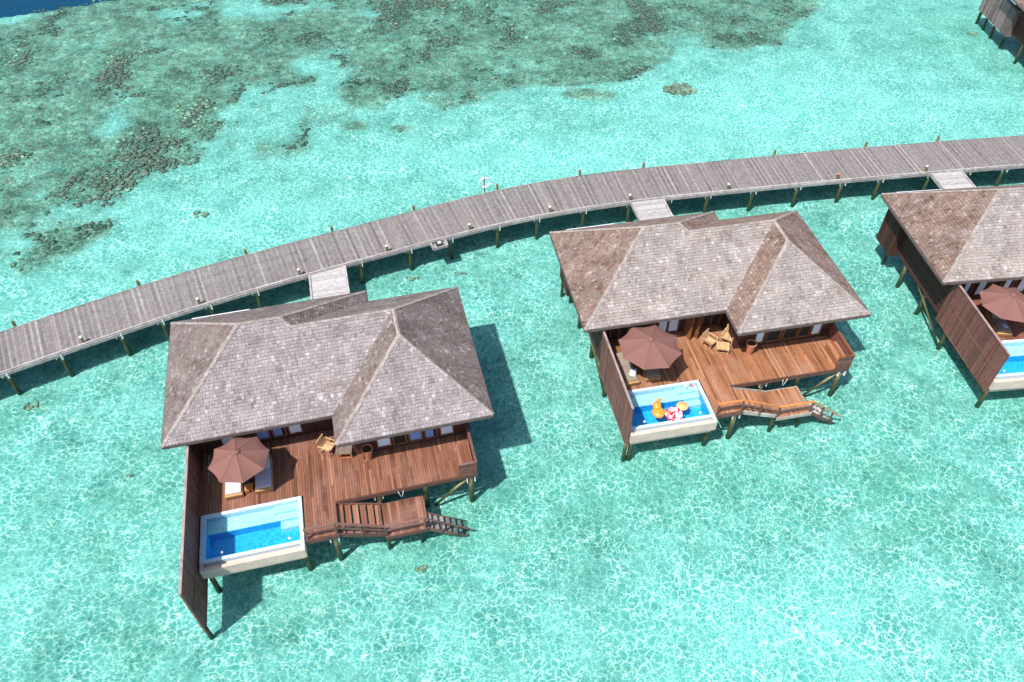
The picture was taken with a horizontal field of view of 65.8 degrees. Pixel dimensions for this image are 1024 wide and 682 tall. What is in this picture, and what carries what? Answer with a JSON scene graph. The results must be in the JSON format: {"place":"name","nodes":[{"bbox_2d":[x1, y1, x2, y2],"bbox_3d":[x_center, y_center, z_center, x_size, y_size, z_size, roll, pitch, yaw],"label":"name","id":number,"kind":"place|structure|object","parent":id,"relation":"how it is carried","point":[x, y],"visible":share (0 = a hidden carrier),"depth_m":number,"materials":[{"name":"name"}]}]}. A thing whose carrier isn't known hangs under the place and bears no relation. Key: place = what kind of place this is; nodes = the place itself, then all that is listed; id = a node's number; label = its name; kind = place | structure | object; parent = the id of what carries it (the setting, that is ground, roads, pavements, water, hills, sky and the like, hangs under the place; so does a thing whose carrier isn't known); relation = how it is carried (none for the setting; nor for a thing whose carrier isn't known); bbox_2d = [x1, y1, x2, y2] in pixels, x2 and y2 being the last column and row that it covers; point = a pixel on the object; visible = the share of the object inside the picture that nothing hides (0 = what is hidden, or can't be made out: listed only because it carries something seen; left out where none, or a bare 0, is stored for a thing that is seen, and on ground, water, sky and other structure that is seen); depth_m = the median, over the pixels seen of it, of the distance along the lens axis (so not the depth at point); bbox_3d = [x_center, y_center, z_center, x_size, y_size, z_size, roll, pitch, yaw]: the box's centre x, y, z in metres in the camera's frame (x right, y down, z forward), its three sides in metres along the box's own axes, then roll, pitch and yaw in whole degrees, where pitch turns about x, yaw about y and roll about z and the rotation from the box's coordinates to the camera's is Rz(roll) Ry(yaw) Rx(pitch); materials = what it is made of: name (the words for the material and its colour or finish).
{"place":"outdoors","nodes":[
{"label":"outdoors","id":0,"kind":"place"},
{"bbox_2d":[0,0,1023,681],"bbox_3d":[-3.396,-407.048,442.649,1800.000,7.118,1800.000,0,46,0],"label":"lagoon bed","id":1,"kind":"object","parent":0,"point":[874,532],"visible":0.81,"depth_m":48.29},
{"bbox_2d":[22,401,39,410],"bbox_3d":[-28.865,3.915,47.470,0.941,0.263,0.738,0,46,0],"label":"coral head","id":2,"kind":"object","parent":1,"relation":"on","point":[26,407],"visible":1,"depth_m":47.38},
{"bbox_2d":[193,210,208,217],"bbox_3d":[-23.727,-9.648,60.335,1.296,0.276,0.865,0,46,0],"label":"coral head","id":3,"kind":"object","parent":1,"relation":"on","point":[203,214],"visible":1,"depth_m":60.29},
{"bbox_2d":[160,286,493,639],"bbox_3d":[-9.436,4.245,41.386,16.448,8.854,17.020,-10,47,-9],"label":"water villa","id":4,"kind":"object","parent":1,"relation":"on","point":[403,374],"visible":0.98,"depth_m":40.17,"materials":[{"name":"grey wood"}]},
{"bbox_2d":[220,437,232,445],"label":"window","id":5,"kind":"structure","parent":4,"relation":"in","point":[225,440],"depth_m":41.42,"materials":[{"name":"brown glass"}]},
{"bbox_2d":[225,482,243,499],"bbox_3d":[-14.178,6.977,40.203,0.880,0.745,2.030,-10,47,-9],"label":"sun lounger","id":6,"kind":"object","parent":4,"relation":"on","point":[234,490],"visible":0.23,"depth_m":39.74,"materials":[{"name":"fabric"}]},
{"bbox_2d":[208,436,269,485],"bbox_3d":[-13.433,6.268,39.398,2.783,2.940,2.783,0,46,1],"label":"parasol","id":7,"kind":"object","parent":4,"relation":"on","point":[236,459],"visible":0.99,"depth_m":38.46,"materials":[{"name":"brown fabric"}]},
{"bbox_2d":[244,483,253,493],"bbox_3d":[-13.300,7.480,40.045,0.401,0.330,0.400,-10,47,-9],"label":"side table","id":8,"kind":"object","parent":4,"relation":"on","point":[249,486],"visible":1,"depth_m":39.94,"materials":[{"name":"brown wood"}]},
{"bbox_2d":[255,430,270,439],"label":"window","id":9,"kind":"structure","parent":4,"relation":"in","point":[263,435],"depth_m":41.83,"materials":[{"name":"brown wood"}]},
{"bbox_2d":[255,452,273,493],"bbox_3d":[-12.739,6.720,40.435,0.880,0.745,2.030,-10,47,-9],"label":"sun lounger","id":10,"kind":"object","parent":4,"relation":"on","point":[264,483],"visible":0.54,"depth_m":40.19,"materials":[{"name":"fabric"}]},
{"bbox_2d":[271,427,287,437],"bbox_3d":[-12.346,4.673,41.788,0.720,1.200,0.052,-10,47,-9],"label":"window","id":11,"kind":"structure","parent":4,"relation":"in","point":[279,432],"depth_m":41.98,"materials":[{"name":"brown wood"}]},
{"bbox_2d":[287,424,303,434],"bbox_3d":[-11.531,4.527,41.920,0.740,1.200,0.052,-10,47,-9],"label":"window","id":12,"kind":"structure","parent":4,"relation":"in","point":[294,429],"depth_m":42.09,"materials":[{"name":"brown glass"}]},
{"bbox_2d":[316,434,334,457],"bbox_3d":[-9.729,5.474,41.518,0.755,0.922,0.730,16,49,15],"label":"teak armchair","id":13,"kind":"object","parent":4,"relation":"on","point":[327,446],"visible":0.91,"depth_m":41.50,"materials":[{"name":"beige wood"}]},
{"bbox_2d":[335,445,352,458],"bbox_3d":[-8.794,5.721,41.564,0.842,0.500,0.850,-3,47,-2],"label":"table","id":14,"kind":"object","parent":4,"relation":"on","point":[344,450],"visible":0.56,"depth_m":41.23,"materials":[{"name":"brown wood"}]},
{"bbox_2d":[361,443,372,459],"bbox_3d":[-7.501,5.847,41.178,0.620,0.870,0.620,0,46,0],"label":"planter","id":15,"kind":"object","parent":4,"relation":"on","point":[366,449],"visible":1,"depth_m":40.94,"materials":[{"name":"ceramic"}]},
{"bbox_2d":[376,437,391,447],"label":"window","id":16,"kind":"structure","parent":4,"relation":"in","point":[385,442],"depth_m":41.47,"materials":[{"name":"brown glass"}]},
{"bbox_2d":[392,435,406,444],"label":"window","id":17,"kind":"structure","parent":4,"relation":"in","point":[401,439],"depth_m":41.62,"materials":[{"name":"brown glass"}]},
{"bbox_2d":[408,431,422,441],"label":"window","id":18,"kind":"structure","parent":4,"relation":"in","point":[416,436],"depth_m":41.74,"materials":[{"name":"blue glass"}]},
{"bbox_2d":[424,429,437,438],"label":"window","id":19,"kind":"structure","parent":4,"relation":"in","point":[432,433],"depth_m":41.86,"materials":[{"name":"blue glass"}]},
{"bbox_2d":[439,425,453,435],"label":"window","id":20,"kind":"structure","parent":4,"relation":"in","point":[447,430],"depth_m":42.00,"materials":[{"name":"grey glass"}]},
{"bbox_2d":[0,0,808,270],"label":"coral reef","id":21,"kind":"object","parent":1,"relation":"on","point":[18,154],"visible":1,"depth_m":75.61},
{"bbox_2d":[406,276,419,281],"bbox_3d":[-6.945,-4.313,55.125,1.012,0.236,0.536,0,46,0],"label":"coral head","id":22,"kind":"object","parent":1,"relation":"on","point":[412,279],"visible":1,"depth_m":55.11},
{"bbox_2d":[415,565,426,572],"bbox_3d":[-4.607,11.545,40.047,0.653,0.214,0.442,0,46,0],"label":"coral head","id":23,"kind":"object","parent":1,"relation":"on","point":[421,568],"visible":1,"depth_m":39.99},
{"bbox_2d":[454,272,466,275],"bbox_3d":[-3.601,-4.664,55.422,0.963,0.221,0.495,0,46,0],"label":"coral head","id":24,"kind":"object","parent":1,"relation":"on","point":[462,273],"visible":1,"depth_m":55.42},
{"bbox_2d":[0,135,1023,395],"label":"jetty","id":25,"kind":"object","parent":1,"relation":"on","point":[40,341],"visible":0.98,"depth_m":56.55,"materials":[{"name":"grey wood"}]},
{"bbox_2d":[308,265,349,298],"bbox_3d":[-11.467,-1.458,51.131,2.500,2.470,7.291,-10,47,-9],"label":"footbridge","id":26,"kind":"object","parent":25,"relation":"attached to","point":[332,282],"visible":0.2,"depth_m":51.71,"materials":[{"name":"white wood"}]},
{"bbox_2d":[430,239,447,250],"bbox_3d":[-5.014,-6.645,54.443,1.100,0.360,0.680,-17,49,-15],"label":"equipment tray","id":27,"kind":"object","parent":25,"relation":"attached to","point":[438,245],"visible":1,"depth_m":54.31,"materials":[{"name":"metal"}]},
{"bbox_2d":[479,177,490,192],"bbox_3d":[-1.999,-11.341,58.073,0.924,1.712,0.221,-15,48,-13],"label":"life buoy stand","id":28,"kind":"object","parent":25,"relation":"hanging from","point":[480,180],"visible":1,"depth_m":57.75,"materials":[{"name":"white plastic"}]},
{"bbox_2d":[631,198,672,220],"bbox_3d":[10.522,-6.981,56.205,2.500,2.470,6.900,-8,47,-7],"label":"footbridge","id":29,"kind":"object","parent":1,"relation":"on","point":[651,209],"visible":0.23,"depth_m":56.96,"materials":[{"name":"grey wood"}]},
{"bbox_2d":[662,82,696,95],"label":"coral head","id":30,"kind":"object","parent":1,"relation":"on","point":[684,89],"visible":1,"depth_m":72.44},
{"bbox_2d":[549,210,870,461],"bbox_3d":[11.792,-2.101,47.331,16.448,8.854,14.800,-8,47,-7],"label":"water villa","id":31,"kind":"object","parent":1,"relation":"on","point":[778,288],"visible":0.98,"depth_m":45.43,"materials":[{"name":"grey wood"}]},
{"bbox_2d":[609,327,628,340],"bbox_3d":[6.330,-0.642,46.669,1.140,1.650,0.052,-8,47,-7],"label":"window","id":32,"kind":"structure","parent":31,"relation":"in","point":[615,334],"depth_m":46.87,"materials":[{"name":"black glass"}]},
{"bbox_2d":[614,352,639,386],"bbox_3d":[6.581,1.587,45.217,0.880,0.781,2.009,-10,47,-9],"label":"sun lounger","id":33,"kind":"object","parent":31,"relation":"on","point":[625,366],"visible":0.77,"depth_m":45.15,"materials":[{"name":"wicker"}]},
{"bbox_2d":[629,368,636,376],"bbox_3d":[6.887,1.770,45.041,0.357,0.058,0.604,14,48,13],"label":"towel","id":34,"kind":"object","parent":33,"relation":"on","point":[632,372],"visible":1,"depth_m":45.02,"materials":[{"name":"white fabric"}]},
{"bbox_2d":[618,324,681,375],"bbox_3d":[7.685,0.783,44.525,3.336,2.940,3.336,31,54,26],"label":"parasol","id":35,"kind":"object","parent":31,"relation":"on","point":[655,346],"visible":0.98,"depth_m":43.54,"materials":[{"name":"brown fabric"}]},
{"bbox_2d":[641,368,660,381],"bbox_3d":[7.908,1.324,45.457,0.880,0.781,2.009,-6,47,-5],"label":"sun lounger","id":36,"kind":"object","parent":31,"relation":"on","point":[650,375],"visible":0.31,"depth_m":44.98,"materials":[{"name":"fabric"}]},
{"bbox_2d":[652,398,666,417],"bbox_3d":[8.087,3.721,43.547,0.802,0.611,1.118,-4,47,-4],"label":"inflatable float","id":37,"kind":"object","parent":31,"relation":"on","point":[658,411],"visible":1,"depth_m":43.43,"materials":[{"name":"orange plastic"}]},
{"bbox_2d":[658,321,668,331],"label":"window","id":38,"kind":"structure","parent":31,"relation":"in","point":[662,325],"depth_m":47.12,"materials":[{"name":"grey glass"}]},
{"bbox_2d":[667,320,679,332],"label":"window","id":39,"kind":"structure","parent":31,"relation":"in","point":[673,325],"depth_m":47.34,"materials":[{"name":"grey glass"}]},
{"bbox_2d":[665,407,682,420],"bbox_3d":[8.910,4.027,43.502,0.980,0.270,0.980,0,46,0],"label":"swim ring","id":40,"kind":"object","parent":31,"relation":"on","point":[670,417],"visible":1,"depth_m":43.34,"materials":[{"name":"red plastic"}]},
{"bbox_2d":[670,410,677,415],"bbox_3d":[8.898,3.970,43.528,0.660,0.100,0.540,-15,48,-14],"label":"seat float","id":41,"kind":"object","parent":31,"relation":"on","point":[673,413],"visible":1,"depth_m":43.45,"materials":[{"name":"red plastic"}]},
{"bbox_2d":[676,401,687,410],"bbox_3d":[9.451,3.572,43.854,0.660,0.150,0.660,0,46,0],"label":"round float","id":42,"kind":"object","parent":31,"relation":"on","point":[681,405],"visible":1,"depth_m":43.81,"materials":[{"name":"yellow plastic"}]},
{"bbox_2d":[683,317,694,339],"bbox_3d":[10.461,-1.055,46.760,0.050,2.100,0.814,-16,48,-14],"label":"door leaf","id":43,"kind":"structure","parent":31,"relation":"in","point":[689,322],"depth_m":46.93,"materials":[{"name":"brown wood"}]},
{"bbox_2d":[692,316,702,338],"bbox_3d":[10.884,-1.116,46.814,0.050,2.100,0.827,-19,49,-17],"label":"door leaf","id":44,"kind":"structure","parent":31,"relation":"in","point":[697,322],"depth_m":46.85,"materials":[{"name":"brown wood"}]},
{"bbox_2d":[701,328,718,350],"bbox_3d":[11.668,-0.082,46.711,0.755,0.922,0.730,35,56,29],"label":"teak armchair","id":45,"kind":"object","parent":31,"relation":"on","point":[709,340],"visible":1,"depth_m":46.67,"materials":[{"name":"beige wood"}]},
{"bbox_2d":[700,313,721,327],"bbox_3d":[11.978,-1.448,47.390,1.140,1.650,0.052,-8,47,-7],"label":"window","id":46,"kind":"structure","parent":31,"relation":"in","point":[710,320],"depth_m":47.65,"materials":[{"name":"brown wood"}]},
{"bbox_2d":[716,341,729,354],"bbox_3d":[12.396,0.410,46.580,0.742,0.420,0.620,8,47,8],"label":"table","id":47,"kind":"object","parent":31,"relation":"on","point":[723,346],"visible":1,"depth_m":46.43,"materials":[{"name":"brown wood"}]},
{"bbox_2d":[720,324,733,345],"bbox_3d":[12.889,-0.364,46.969,0.730,0.922,0.755,23,51,21],"label":"teak armchair","id":48,"kind":"object","parent":31,"relation":"on","point":[726,336],"visible":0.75,"depth_m":46.95,"materials":[{"name":"beige wood"}]},
{"bbox_2d":[746,339,756,354],"bbox_3d":[13.945,0.404,46.263,0.620,0.870,0.620,0,46,0],"label":"planter","id":49,"kind":"object","parent":31,"relation":"on","point":[751,345],"visible":1,"depth_m":46.04,"materials":[{"name":"ceramic"}]},
{"bbox_2d":[754,333,765,343],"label":"window","id":50,"kind":"structure","parent":31,"relation":"in","point":[759,337],"depth_m":46.46,"materials":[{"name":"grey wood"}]},
{"bbox_2d":[764,330,782,341],"bbox_3d":[15.404,-0.411,46.482,0.940,1.200,0.052,-8,47,-7],"label":"window","id":51,"kind":"structure","parent":31,"relation":"in","point":[774,335],"depth_m":46.62,"materials":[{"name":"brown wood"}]},
{"bbox_2d":[781,327,799,339],"bbox_3d":[16.430,-0.555,46.610,0.940,1.200,0.052,-8,47,-7],"label":"window","id":52,"kind":"structure","parent":31,"relation":"in","point":[788,333],"depth_m":46.76,"materials":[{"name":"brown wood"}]},
{"bbox_2d":[797,326,811,337],"bbox_3d":[17.314,-0.681,46.723,0.740,1.200,0.052,-8,47,-7],"label":"window","id":53,"kind":"structure","parent":31,"relation":"in","point":[803,331],"depth_m":46.86,"materials":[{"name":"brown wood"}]},
{"bbox_2d":[809,324,822,335],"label":"window","id":54,"kind":"structure","parent":31,"relation":"in","point":[816,329],"depth_m":46.94,"materials":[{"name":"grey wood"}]},
{"bbox_2d":[876,184,1023,407],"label":"water villa","id":55,"kind":"object","parent":1,"relation":"on","point":[957,250],"visible":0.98,"depth_m":47.90,"materials":[{"name":"grey"}]},
{"bbox_2d":[963,283,974,294],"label":"window","id":56,"kind":"structure","parent":55,"relation":"in","point":[967,287],"depth_m":49.23,"materials":[{"name":"grey wood"}]},
{"bbox_2d":[972,282,988,295],"bbox_3d":[29.284,-3.455,49.243,0.590,1.650,0.052,-4,47,-4],"label":"window","id":57,"kind":"structure","parent":55,"relation":"in","point":[981,286],"depth_m":49.38,"materials":[{"name":"grey wood"}]},
{"bbox_2d":[986,281,1002,288],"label":"window","id":58,"kind":"structure","parent":55,"relation":"in","point":[999,283],"depth_m":49.24,"materials":[{"name":"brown wood"}]},
{"bbox_2d":[984,309,1012,336],"bbox_3d":[29.515,-1.231,47.797,0.880,0.781,2.009,2,46,2],"label":"sun lounger","id":59,"kind":"object","parent":55,"relation":"on","point":[999,329],"visible":0.52,"depth_m":47.62,"materials":[{"name":"fabric"}]},
{"bbox_2d":[979,284,1023,328],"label":"parasol","id":60,"kind":"object","parent":55,"relation":"on","point":[1005,303],"visible":0.96,"depth_m":45.94,"materials":[{"name":"brown fabric"}]},
{"bbox_2d":[1002,280,1015,287],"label":"window","id":61,"kind":"structure","parent":55,"relation":"in","point":[1008,284],"depth_m":49.35,"materials":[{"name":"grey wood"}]},
{"bbox_2d":[1016,279,1023,291],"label":"window","id":62,"kind":"structure","parent":55,"relation":"in","point":[1020,286],"depth_m":49.63,"materials":[{"name":"grey wood"}]},
{"bbox_2d":[930,171,975,188],"bbox_3d":[33.255,-9.473,58.392,2.500,2.470,7.007,-4,47,-4],"label":"footbridge","id":63,"kind":"object","parent":1,"relation":"on","point":[953,180],"visible":0.24,"depth_m":59.20,"materials":[{"name":"grey wood"}]},
{"bbox_2d":[966,32,977,35],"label":"coral head","id":64,"kind":"object","parent":1,"relation":"on","point":[973,33],"visible":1,"depth_m":80.11},
{"bbox_2d":[975,0,1023,63],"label":"water villa","id":65,"kind":"object","parent":1,"relation":"on","point":[1005,18],"visible":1,"depth_m":76.18,"materials":[{"name":"grey"}]}
]}

